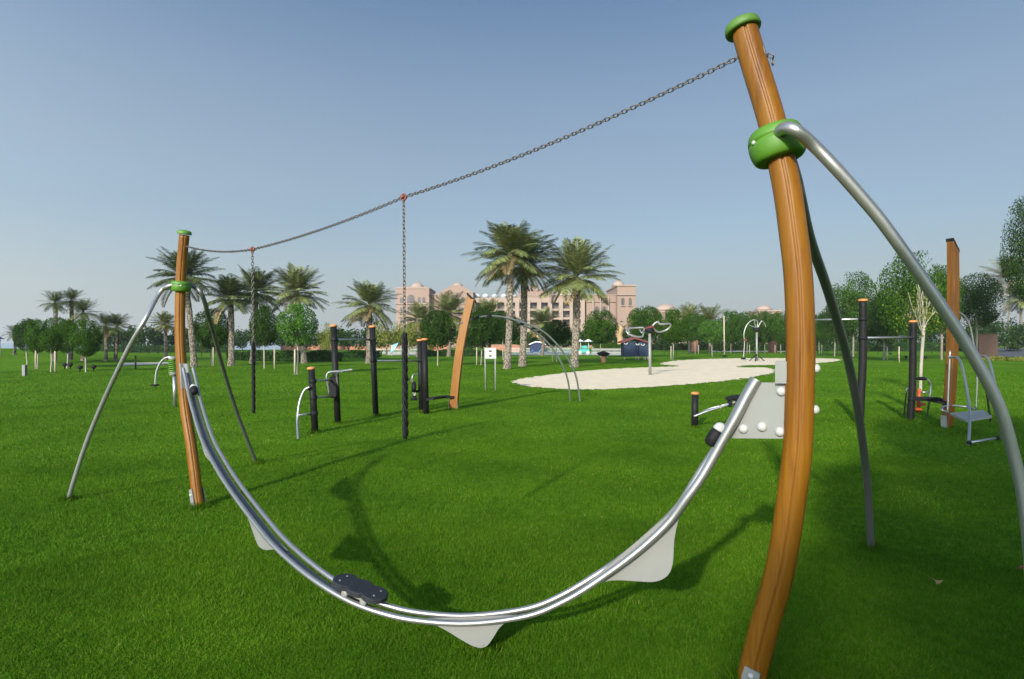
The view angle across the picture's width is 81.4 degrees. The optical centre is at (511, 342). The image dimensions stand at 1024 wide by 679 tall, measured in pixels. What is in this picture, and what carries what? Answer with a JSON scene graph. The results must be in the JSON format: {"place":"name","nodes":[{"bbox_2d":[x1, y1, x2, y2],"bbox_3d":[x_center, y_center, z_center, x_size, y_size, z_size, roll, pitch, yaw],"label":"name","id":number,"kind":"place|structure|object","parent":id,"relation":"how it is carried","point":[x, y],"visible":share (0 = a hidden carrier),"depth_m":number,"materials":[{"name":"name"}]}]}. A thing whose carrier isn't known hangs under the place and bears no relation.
{"place":"outdoors","nodes":[
{"label":"outdoors","id":0,"kind":"place"},
{"bbox_2d":[123,362,168,365],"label":"footpath","id":1,"kind":"structure","parent":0,"point":[151,363],"depth_m":42.20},
{"bbox_2d":[1,343,401,349],"bbox_3d":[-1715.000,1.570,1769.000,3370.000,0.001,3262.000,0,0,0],"label":"sea","id":2,"kind":"structure","parent":0,"point":[10,345],"depth_m":203.01,"materials":[{"name":"liquid"}]},
{"bbox_2d":[280,345,399,349],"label":"garden wall","id":3,"kind":"structure","parent":0,"point":[295,347],"depth_m":133.33,"materials":[{"name":"concrete"}]},
{"bbox_2d":[387,353,620,354],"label":"pool path","id":4,"kind":"structure","parent":0,"point":[526,353],"depth_m":81.74,"materials":[{"name":"concrete"}]},
{"bbox_2d":[0,343,1023,678],"bbox_3d":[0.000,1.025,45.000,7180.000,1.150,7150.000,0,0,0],"label":"lawn","id":5,"kind":"structure","parent":0,"point":[10,361],"depth_m":5.68,"materials":[{"name":"plant"}]},
{"bbox_2d":[0,325,16,354],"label":"palm tree","id":6,"kind":"object","parent":5,"relation":"on","point":[14,345],"visible":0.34,"depth_m":43.90,"materials":[{"name":"green plant"}]},
{"bbox_2d":[21,365,27,375],"bbox_3d":[-23.528,1.345,28.718,0.180,0.570,0.180,0,0,0],"label":"marker post","id":7,"kind":"object","parent":5,"relation":"on","point":[24,370],"visible":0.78,"depth_m":28.64,"materials":[{"name":"metal"}]},
{"bbox_2d":[12,318,38,364],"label":"round tree","id":8,"kind":"object","parent":5,"relation":"on","point":[17,339],"visible":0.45,"depth_m":38.17,"materials":[{"name":"green plant"}]},
{"bbox_2d":[22,318,48,368],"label":"round tree","id":9,"kind":"object","parent":5,"relation":"on","point":[32,337],"visible":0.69,"depth_m":35.95,"materials":[{"name":"green plant"}]},
{"bbox_2d":[38,329,63,371],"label":"round tree","id":10,"kind":"object","parent":5,"relation":"on","point":[50,338],"visible":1,"depth_m":32.72,"materials":[{"name":"green plant"}]},
{"bbox_2d":[35,290,71,360],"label":"palm tree","id":11,"kind":"object","parent":5,"relation":"on","point":[55,298],"visible":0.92,"depth_m":41.55,"materials":[{"name":"green plant"}]},
{"bbox_2d":[44,316,65,364],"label":"round tree","id":12,"kind":"object","parent":5,"relation":"on","point":[51,323],"visible":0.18,"depth_m":39.03,"materials":[{"name":"green plant"}]},
{"bbox_2d":[55,319,78,367],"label":"round tree","id":13,"kind":"object","parent":5,"relation":"on","point":[64,329],"visible":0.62,"depth_m":36.65,"materials":[{"name":"green plant"}]},
{"bbox_2d":[56,287,90,359],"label":"palm tree","id":14,"kind":"object","parent":5,"relation":"on","point":[72,295],"visible":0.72,"depth_m":42.55,"materials":[{"name":"green plant"}]},
{"bbox_2d":[66,298,103,360],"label":"palm tree","id":15,"kind":"object","parent":5,"relation":"on","point":[81,305],"visible":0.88,"depth_m":42.41,"materials":[{"name":"green plant"}]},
{"bbox_2d":[67,318,103,371],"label":"round tree","id":16,"kind":"object","parent":5,"relation":"on","point":[87,338],"visible":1,"depth_m":32.17,"materials":[{"name":"green plant"}]},
{"bbox_2d":[93,312,121,360],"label":"palm tree","id":17,"kind":"object","parent":5,"relation":"on","point":[105,322],"visible":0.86,"depth_m":43.24,"materials":[{"name":"green plant"}]},
{"bbox_2d":[101,312,137,360],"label":"palm tree","id":18,"kind":"object","parent":5,"relation":"on","point":[117,328],"visible":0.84,"depth_m":43.84,"materials":[{"name":"green plant"}]},
{"bbox_2d":[88,341,227,356],"bbox_3d":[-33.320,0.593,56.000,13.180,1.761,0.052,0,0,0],"label":"shrubs","id":19,"kind":"object","parent":5,"relation":"on","point":[149,346],"visible":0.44,"depth_m":55.99,"materials":[{"name":"plant"}]},
{"bbox_2d":[91,344,228,352],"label":"hedge","id":20,"kind":"object","parent":5,"relation":"on","point":[153,348],"visible":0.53,"depth_m":97.42,"materials":[{"name":"green plant"}]},
{"bbox_2d":[147,310,173,359],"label":"palm tree","id":21,"kind":"object","parent":5,"relation":"on","point":[165,318],"visible":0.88,"depth_m":46.66,"materials":[{"name":"green plant"}]},
{"bbox_2d":[151,356,176,406],"bbox_3d":[-8.736,0.991,14.933,0.649,1.320,0.200,0,0,0],"label":"spring pole","id":22,"kind":"object","parent":5,"relation":"on","point":[172,368],"visible":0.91,"depth_m":14.90,"materials":[{"name":"metal"}]},
{"bbox_2d":[145,246,224,366],"bbox_3d":[-21.896,-2.441,40.051,4.719,8.181,4.587,0,0,44],"label":"palm tree","id":23,"kind":"object","parent":5,"relation":"on","point":[192,262],"visible":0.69,"depth_m":39.83,"materials":[{"name":"green plant"}]},
{"bbox_2d":[194,308,228,365],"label":"round tree","id":24,"kind":"object","parent":5,"relation":"on","point":[205,328],"visible":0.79,"depth_m":41.09,"materials":[{"name":"green plant"}]},
{"bbox_2d":[198,274,259,365],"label":"palm tree","id":25,"kind":"object","parent":5,"relation":"on","point":[229,288],"visible":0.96,"depth_m":41.24,"materials":[{"name":"green plant"}]},
{"bbox_2d":[231,266,283,362],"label":"palm tree","id":26,"kind":"object","parent":5,"relation":"on","point":[260,280],"visible":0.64,"depth_m":46.02,"materials":[{"name":"green plant"}]},
{"bbox_2d":[249,304,278,367],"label":"round tree","id":27,"kind":"object","parent":5,"relation":"on","point":[264,325],"visible":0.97,"depth_m":36.95,"materials":[{"name":"green plant"}]},
{"bbox_2d":[226,349,344,361],"bbox_3d":[-19.683,1.125,51.903,9.780,1.143,2.213,0,0,0],"label":"hedge","id":28,"kind":"object","parent":5,"relation":"on","point":[312,356],"visible":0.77,"depth_m":50.94,"materials":[{"name":"green plant"}]},
{"bbox_2d":[261,261,329,362],"bbox_3d":[-17.017,-2.341,46.561,5.481,7.983,5.253,0,0,0],"label":"palm tree","id":29,"kind":"object","parent":5,"relation":"on","point":[296,282],"visible":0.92,"depth_m":46.14,"materials":[{"name":"green plant"}]},
{"bbox_2d":[275,303,318,374],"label":"round tree","id":30,"kind":"object","parent":5,"relation":"on","point":[298,324],"visible":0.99,"depth_m":29.57,"materials":[{"name":"green plant"}]},
{"bbox_2d":[316,322,330,349],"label":"yellow shrub","id":31,"kind":"object","parent":5,"relation":"on","point":[326,343],"visible":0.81,"depth_m":65.50,"materials":[{"name":"green plant"}]},
{"bbox_2d":[340,349,382,358],"bbox_3d":[-15.527,1.162,61.545,4.129,1.053,2.205,0,0,0],"label":"hedge","id":32,"kind":"object","parent":5,"relation":"on","point":[359,354],"visible":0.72,"depth_m":60.57,"materials":[{"name":"green plant"}]},
{"bbox_2d":[330,278,402,362],"bbox_3d":[-11.283,-1.756,46.715,5.347,6.811,5.347,0,0,0],"label":"palm tree","id":33,"kind":"object","parent":5,"relation":"on","point":[368,294],"visible":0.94,"depth_m":46.27,"materials":[{"name":"green plant"}]},
{"bbox_2d":[373,320,401,355],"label":"tree","id":34,"kind":"object","parent":5,"relation":"on","point":[387,337],"visible":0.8,"depth_m":74.47,"materials":[{"name":"green plant"}]},
{"bbox_2d":[376,348,416,353],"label":"picket fence","id":35,"kind":"object","parent":5,"relation":"on","point":[398,349],"visible":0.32,"depth_m":82.94,"materials":[{"name":"white plastic"}]},
{"bbox_2d":[395,322,422,356],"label":"yellow shrub","id":36,"kind":"object","parent":5,"relation":"on","point":[410,333],"visible":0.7,"depth_m":65.33,"materials":[{"name":"green plant"}]},
{"bbox_2d":[400,301,434,356],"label":"palm tree","id":37,"kind":"object","parent":5,"relation":"on","point":[418,311],"visible":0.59,"depth_m":69.52,"materials":[{"name":"green plant"}]},
{"bbox_2d":[418,309,455,365],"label":"round tree","id":38,"kind":"object","parent":5,"relation":"on","point":[437,332],"visible":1,"depth_m":41.02,"materials":[{"name":"green plant"}]},
{"bbox_2d":[296,293,580,438],"bbox_3d":[-1.480,0.226,13.630,1.754,2.854,8.386,0,0,41],"label":"exercise frame","id":39,"kind":"object","parent":5,"relation":"on","point":[333,389],"visible":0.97,"depth_m":13.36,"materials":[{"name":"black metal"}]},
{"bbox_2d":[424,290,473,356],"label":"palm tree","id":40,"kind":"object","parent":5,"relation":"on","point":[449,304],"visible":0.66,"depth_m":69.33,"materials":[{"name":"green plant"}]},
{"bbox_2d":[428,349,503,355],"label":"hedge","id":41,"kind":"object","parent":5,"relation":"on","point":[442,352],"visible":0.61,"depth_m":70.03,"materials":[{"name":"green plant"}]},
{"bbox_2d":[466,305,501,364],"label":"round tree","id":42,"kind":"object","parent":5,"relation":"on","point":[478,329],"visible":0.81,"depth_m":42.42,"materials":[{"name":"green plant"}]},
{"bbox_2d":[473,298,505,347],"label":"palm tree","id":43,"kind":"object","parent":5,"relation":"on","point":[492,306],"visible":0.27,"depth_m":69.49,"materials":[{"name":"green plant"}]},
{"bbox_2d":[484,348,495,390],"bbox_3d":[-0.732,0.894,19.947,0.407,1.476,0.152,0,0,0],"label":"notice sign","id":44,"kind":"object","parent":5,"relation":"on","point":[489,353],"visible":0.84,"depth_m":19.95,"materials":[{"name":"white plastic"}]},
{"bbox_2d":[489,310,519,359],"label":"round tree","id":45,"kind":"object","parent":5,"relation":"on","point":[515,331],"visible":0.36,"depth_m":55.43,"materials":[{"name":"green plant"}]},
{"bbox_2d":[491,344,519,351],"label":"garden wall","id":46,"kind":"structure","parent":5,"relation":"on","point":[498,346],"depth_m":108.74,"materials":[{"name":"concrete"}]},
{"bbox_2d":[460,218,553,368],"bbox_3d":[-0.030,-3.070,36.766,5.331,9.440,5.714,0,0,26],"label":"palm tree","id":47,"kind":"object","parent":5,"relation":"on","point":[508,238],"visible":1,"depth_m":36.44,"materials":[{"name":"green plant"}]},
{"bbox_2d":[395,280,636,347],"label":"hotel building","id":48,"kind":"structure","parent":5,"relation":"on","point":[622,300],"depth_m":200.00,"materials":[{"name":"paint"}]},
{"bbox_2d":[407,294,414,302],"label":"window","id":49,"kind":"structure","parent":48,"relation":"in","point":[411,298],"depth_m":199.90,"materials":[{"name":"glass"}]},
{"bbox_2d":[481,226,564,365],"bbox_3d":[0.906,-3.085,40.872,6.006,9.471,5.835,0,0,27],"label":"palm tree","id":50,"kind":"object","parent":5,"relation":"on","point":[522,360],"visible":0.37,"depth_m":40.52,"materials":[{"name":"green plant"}]},
{"bbox_2d":[512,348,571,352],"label":"picket fence","id":51,"kind":"object","parent":5,"relation":"on","point":[513,351],"visible":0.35,"depth_m":93.32,"materials":[{"name":"white plastic"}]},
{"bbox_2d":[527,307,561,355],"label":"palm tree","id":52,"kind":"object","parent":5,"relation":"on","point":[543,317],"visible":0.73,"depth_m":74.23,"materials":[{"name":"green plant"}]},
{"bbox_2d":[67,13,1023,678],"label":"surf slide","id":53,"kind":"object","parent":5,"relation":"on","point":[785,407],"visible":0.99,"depth_m":2.75,"materials":[{"name":"brown wood"}]},
{"bbox_2d":[332,573,387,605],"bbox_3d":[-0.794,1.292,3.106,0.320,0.112,0.150,0,0,26],"label":"standing board","id":54,"kind":"object","parent":53,"relation":"on","point":[364,592],"visible":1,"depth_m":3.08,"materials":[{"name":"plastic"}]},
{"bbox_2d":[185,41,773,252],"bbox_3d":[-1.027,-1.117,4.346,5.502,0.601,0.030,0,0,36],"label":"overhead chain","id":55,"kind":"object","parent":53,"relation":"attached to","point":[538,148],"visible":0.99,"depth_m":3.59,"materials":[{"name":"metal"}]},
{"bbox_2d":[249,246,255,413],"bbox_3d":[-2.293,-0.115,5.259,0.052,1.479,0.050,0,0,0],"label":"hanging chain","id":56,"kind":"object","parent":55,"relation":"hanging from","point":[253,366],"visible":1,"depth_m":5.25,"materials":[{"name":"metal"}]},
{"bbox_2d":[400,193,408,438],"bbox_3d":[-0.752,-0.187,4.158,0.058,1.719,0.050,0,0,0],"label":"hanging chain","id":57,"kind":"object","parent":55,"relation":"hanging from","point":[404,338],"visible":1,"depth_m":4.15,"materials":[{"name":"metal"}]},
{"bbox_2d":[541,319,571,361],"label":"round tree","id":58,"kind":"object","parent":5,"relation":"on","point":[562,332],"visible":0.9,"depth_m":50.31,"materials":[{"name":"green plant"}]},
{"bbox_2d":[100,311,1023,351],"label":"distant greenery","id":59,"kind":"object","parent":5,"relation":"on","point":[1012,337],"visible":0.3,"depth_m":113.27,"materials":[{"name":"green plant"}]},
{"bbox_2d":[536,236,624,366],"bbox_3d":[4.371,-2.761,39.360,6.018,8.822,6.572,0,0,0],"label":"palm tree","id":60,"kind":"object","parent":5,"relation":"on","point":[577,256],"visible":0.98,"depth_m":38.70,"materials":[{"name":"green plant"}]},
{"bbox_2d":[578,346,589,354],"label":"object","id":61,"kind":"object","parent":5,"relation":"on","point":[585,350],"visible":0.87,"depth_m":76.84,"materials":[{"name":"teal paint"}]},
{"bbox_2d":[582,309,619,356],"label":"round tree","id":62,"kind":"object","parent":5,"relation":"on","point":[603,329],"visible":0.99,"depth_m":63.26,"materials":[{"name":"green plant"}]},
{"bbox_2d":[597,351,609,362],"bbox_3d":[7.480,1.130,48.696,1.100,0.940,1.100,0,0,0],"label":"spinner bowl","id":63,"kind":"object","parent":5,"relation":"on","point":[602,354],"visible":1,"depth_m":48.50,"materials":[{"name":"plastic"}]},
{"bbox_2d":[591,348,620,353],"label":"picket fence","id":64,"kind":"object","parent":5,"relation":"on","point":[607,349],"visible":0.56,"depth_m":84.20,"materials":[{"name":"white plastic"}]},
{"bbox_2d":[593,343,620,351],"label":"hedge","id":65,"kind":"object","parent":5,"relation":"on","point":[609,345],"visible":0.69,"depth_m":93.38,"materials":[{"name":"green plant"}]},
{"bbox_2d":[616,325,623,343],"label":"rock mound","id":66,"kind":"object","parent":5,"relation":"on","point":[619,336],"visible":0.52,"depth_m":96.92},
{"bbox_2d":[618,337,647,359],"bbox_3d":[11.588,0.531,56.750,2.696,2.150,1.900,0,0,0],"label":"playhouse","id":67,"kind":"object","parent":5,"relation":"on","point":[638,349],"visible":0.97,"depth_m":56.00,"materials":[{"name":"blue plastic"}]},
{"bbox_2d":[626,305,662,357],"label":"round tree","id":68,"kind":"object","parent":5,"relation":"on","point":[644,317],"visible":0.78,"depth_m":65.09,"materials":[{"name":"green plant"}]},
{"bbox_2d":[648,301,686,342],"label":"domed building","id":69,"kind":"structure","parent":5,"relation":"on","point":[662,308],"depth_m":192.06,"materials":[{"name":"paint"}]},
{"bbox_2d":[656,308,690,356],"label":"round tree","id":70,"kind":"object","parent":5,"relation":"on","point":[675,336],"visible":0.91,"depth_m":56.74,"materials":[{"name":"green plant"}]},
{"bbox_2d":[511,358,839,389],"bbox_3d":[14.524,1.592,42.920,12.403,0.001,51.285,0,0,35],"label":"sand pit","id":71,"kind":"object","parent":5,"relation":"on","point":[685,372],"visible":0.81,"depth_m":29.05,"materials":[{"name":"sand"}]},
{"bbox_2d":[626,321,670,374],"bbox_3d":[6.821,0.278,29.699,2.407,2.745,0.495,0,0,-10],"label":"rotating spinner","id":72,"kind":"object","parent":71,"relation":"on","point":[650,329],"visible":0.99,"depth_m":29.64,"materials":[{"name":"silver metal"}]},
{"bbox_2d":[741,319,765,360],"bbox_3d":[21.057,-0.237,52.434,1.732,3.774,2.645,0,0,42],"label":"climbing spinner","id":73,"kind":"object","parent":71,"relation":"on","point":[755,329],"visible":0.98,"depth_m":52.76,"materials":[{"name":"silver metal"}]},
{"bbox_2d":[671,302,710,352],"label":"palm tree","id":74,"kind":"object","parent":5,"relation":"on","point":[690,309],"visible":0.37,"depth_m":92.91,"materials":[{"name":"green plant"}]},
{"bbox_2d":[691,340,697,351],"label":"brick pillar","id":75,"kind":"structure","parent":5,"relation":"on","point":[694,347],"depth_m":106.67,"materials":[{"name":"brick"}]},
{"bbox_2d":[681,312,708,353],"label":"round tree","id":76,"kind":"object","parent":5,"relation":"on","point":[695,323],"visible":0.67,"depth_m":85.24,"materials":[{"name":"green plant"}]},
{"bbox_2d":[694,303,729,352],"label":"palm tree","id":77,"kind":"object","parent":5,"relation":"on","point":[709,314],"visible":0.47,"depth_m":96.07,"materials":[{"name":"green plant"}]},
{"bbox_2d":[698,319,726,343],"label":"round tree","id":78,"kind":"object","parent":5,"relation":"on","point":[713,333],"visible":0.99,"depth_m":69.42,"materials":[{"name":"green plant"}]},
{"bbox_2d":[691,392,739,426],"bbox_3d":[3.881,1.288,11.335,0.988,0.726,0.458,0,0,0],"label":"twist bar","id":79,"kind":"object","parent":5,"relation":"on","point":[695,414],"visible":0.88,"depth_m":11.20,"materials":[{"name":"black metal"}]},
{"bbox_2d":[651,343,783,349],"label":"hedge","id":80,"kind":"object","parent":5,"relation":"on","point":[686,348],"visible":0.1,"depth_m":131.80,"materials":[{"name":"green plant"}]},
{"bbox_2d":[652,346,785,353],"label":"wire fence","id":81,"kind":"object","parent":5,"relation":"on","point":[764,348],"visible":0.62,"depth_m":84.67,"materials":[{"name":"metal"}]},
{"bbox_2d":[722,316,726,356],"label":"tall pole","id":82,"kind":"object","parent":5,"relation":"on","point":[724,355],"visible":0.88,"depth_m":67.40,"materials":[{"name":"beige metal"}]},
{"bbox_2d":[717,310,738,342],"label":"round tree","id":83,"kind":"object","parent":5,"relation":"on","point":[730,334],"visible":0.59,"depth_m":92.49,"materials":[{"name":"green plant"}]},
{"bbox_2d":[733,310,760,353],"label":"round tree","id":84,"kind":"object","parent":5,"relation":"on","point":[740,323],"visible":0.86,"depth_m":89.63,"materials":[{"name":"green plant"}]},
{"bbox_2d":[746,303,780,343],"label":"domed building","id":85,"kind":"structure","parent":5,"relation":"on","point":[761,308],"depth_m":202.58,"materials":[{"name":"paint"}]},
{"bbox_2d":[754,310,776,343],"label":"round tree","id":86,"kind":"object","parent":5,"relation":"on","point":[764,316],"visible":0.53,"depth_m":92.58,"materials":[{"name":"green plant"}]},
{"bbox_2d":[768,341,776,352],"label":"brick pillar","id":87,"kind":"structure","parent":5,"relation":"on","point":[771,344],"depth_m":97.39,"materials":[{"name":"brick"}]},
{"bbox_2d":[767,310,785,348],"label":"round tree","id":88,"kind":"object","parent":5,"relation":"on","point":[778,328],"visible":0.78,"depth_m":89.73,"materials":[{"name":"green plant"}]},
{"bbox_2d":[815,313,829,353],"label":"round tree","id":89,"kind":"object","parent":5,"relation":"on","point":[820,338],"visible":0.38,"depth_m":85.25,"materials":[{"name":"green plant"}]},
{"bbox_2d":[817,304,850,356],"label":"leafy tree","id":90,"kind":"object","parent":5,"relation":"on","point":[828,324],"visible":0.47,"depth_m":69.79,"materials":[{"name":"green plant"}]},
{"bbox_2d":[826,271,881,356],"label":"leafy tree","id":91,"kind":"object","parent":5,"relation":"on","point":[848,300],"visible":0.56,"depth_m":69.02,"materials":[{"name":"green plant"}]},
{"bbox_2d":[867,293,900,359],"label":"leafy tree","id":92,"kind":"object","parent":5,"relation":"on","point":[880,331],"visible":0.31,"depth_m":55.80,"materials":[{"name":"green plant"}]},
{"bbox_2d":[816,342,961,350],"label":"hedge","id":93,"kind":"object","parent":5,"relation":"on","point":[927,347],"visible":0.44,"depth_m":112.04,"materials":[{"name":"green plant"}]},
{"bbox_2d":[817,346,962,353],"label":"wire fence","id":94,"kind":"object","parent":5,"relation":"on","point":[878,350],"visible":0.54,"depth_m":86.92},
{"bbox_2d":[815,238,1001,445],"bbox_3d":[8.154,-0.160,11.330,3.408,3.628,3.381,0,0,-19],"label":"exercise frame","id":95,"kind":"object","parent":5,"relation":"on","point":[947,408],"visible":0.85,"depth_m":11.24,"materials":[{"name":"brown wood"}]},
{"bbox_2d":[873,250,946,362],"bbox_3d":[32.645,-2.888,48.635,5.247,9.416,5.302,0,0,0],"label":"leafy tree","id":96,"kind":"object","parent":5,"relation":"on","point":[888,319],"visible":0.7,"depth_m":48.11,"materials":[{"name":"green plant"}]},
{"bbox_2d":[882,282,945,390],"bbox_3d":[13.467,-0.416,19.708,1.944,4.091,1.778,0,0,42],"label":"bare sapling","id":97,"kind":"object","parent":5,"relation":"on","point":[924,318],"visible":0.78,"depth_m":19.62,"materials":[{"name":"beige plant"}]},
{"bbox_2d":[920,263,964,359],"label":"leafy tree","id":98,"kind":"object","parent":5,"relation":"on","point":[942,330],"visible":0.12,"depth_m":55.91,"materials":[{"name":"green plant"}]},
{"bbox_2d":[959,271,1005,349],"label":"leafy tree","id":99,"kind":"object","parent":5,"relation":"on","point":[975,300],"visible":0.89,"depth_m":58.18,"materials":[{"name":"green plant"}]},
{"bbox_2d":[979,257,1023,348],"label":"palm tree","id":100,"kind":"object","parent":5,"relation":"on","point":[999,275],"visible":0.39,"depth_m":160.27,"materials":[{"name":"green plant"}]},
{"bbox_2d":[982,356,1023,360],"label":"flower bed","id":101,"kind":"object","parent":5,"relation":"on","point":[1002,358],"visible":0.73,"depth_m":53.37,"materials":[{"name":"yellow plant"}]},
{"bbox_2d":[996,284,1023,350],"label":"palm tree","id":102,"kind":"object","parent":5,"relation":"on","point":[1019,306],"visible":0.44,"depth_m":112.13,"materials":[{"name":"green plant"}]},
{"bbox_2d":[999,198,1023,301],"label":"leafy tree","id":103,"kind":"object","parent":5,"relation":"on","point":[1014,266],"visible":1,"depth_m":47.38,"materials":[{"name":"green plant"}]},
{"bbox_2d":[0,0,1023,342],"label":"sky","id":104,"kind":"structure","parent":0,"point":[126,126],"materials":[{"name":"blue"}]},
{"bbox_2d":[529,341,545,352],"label":"pool pavilion","id":105,"kind":"structure","parent":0,"point":[535,346],"depth_m":92.00,"materials":[{"name":"blue fabric"}]},
{"bbox_2d":[712,351,785,351],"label":"garden path","id":106,"kind":"structure","parent":0,"point":[744,351],"depth_m":110.25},
{"bbox_2d":[978,334,998,357],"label":"brick pillar","id":107,"kind":"structure","parent":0,"point":[988,345],"depth_m":59.34,"materials":[{"name":"brick"}]},
{"bbox_2d":[998,348,1023,356],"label":"road","id":108,"kind":"structure","parent":0,"point":[1003,352],"depth_m":89.45,"materials":[{"name":"asphalt"}]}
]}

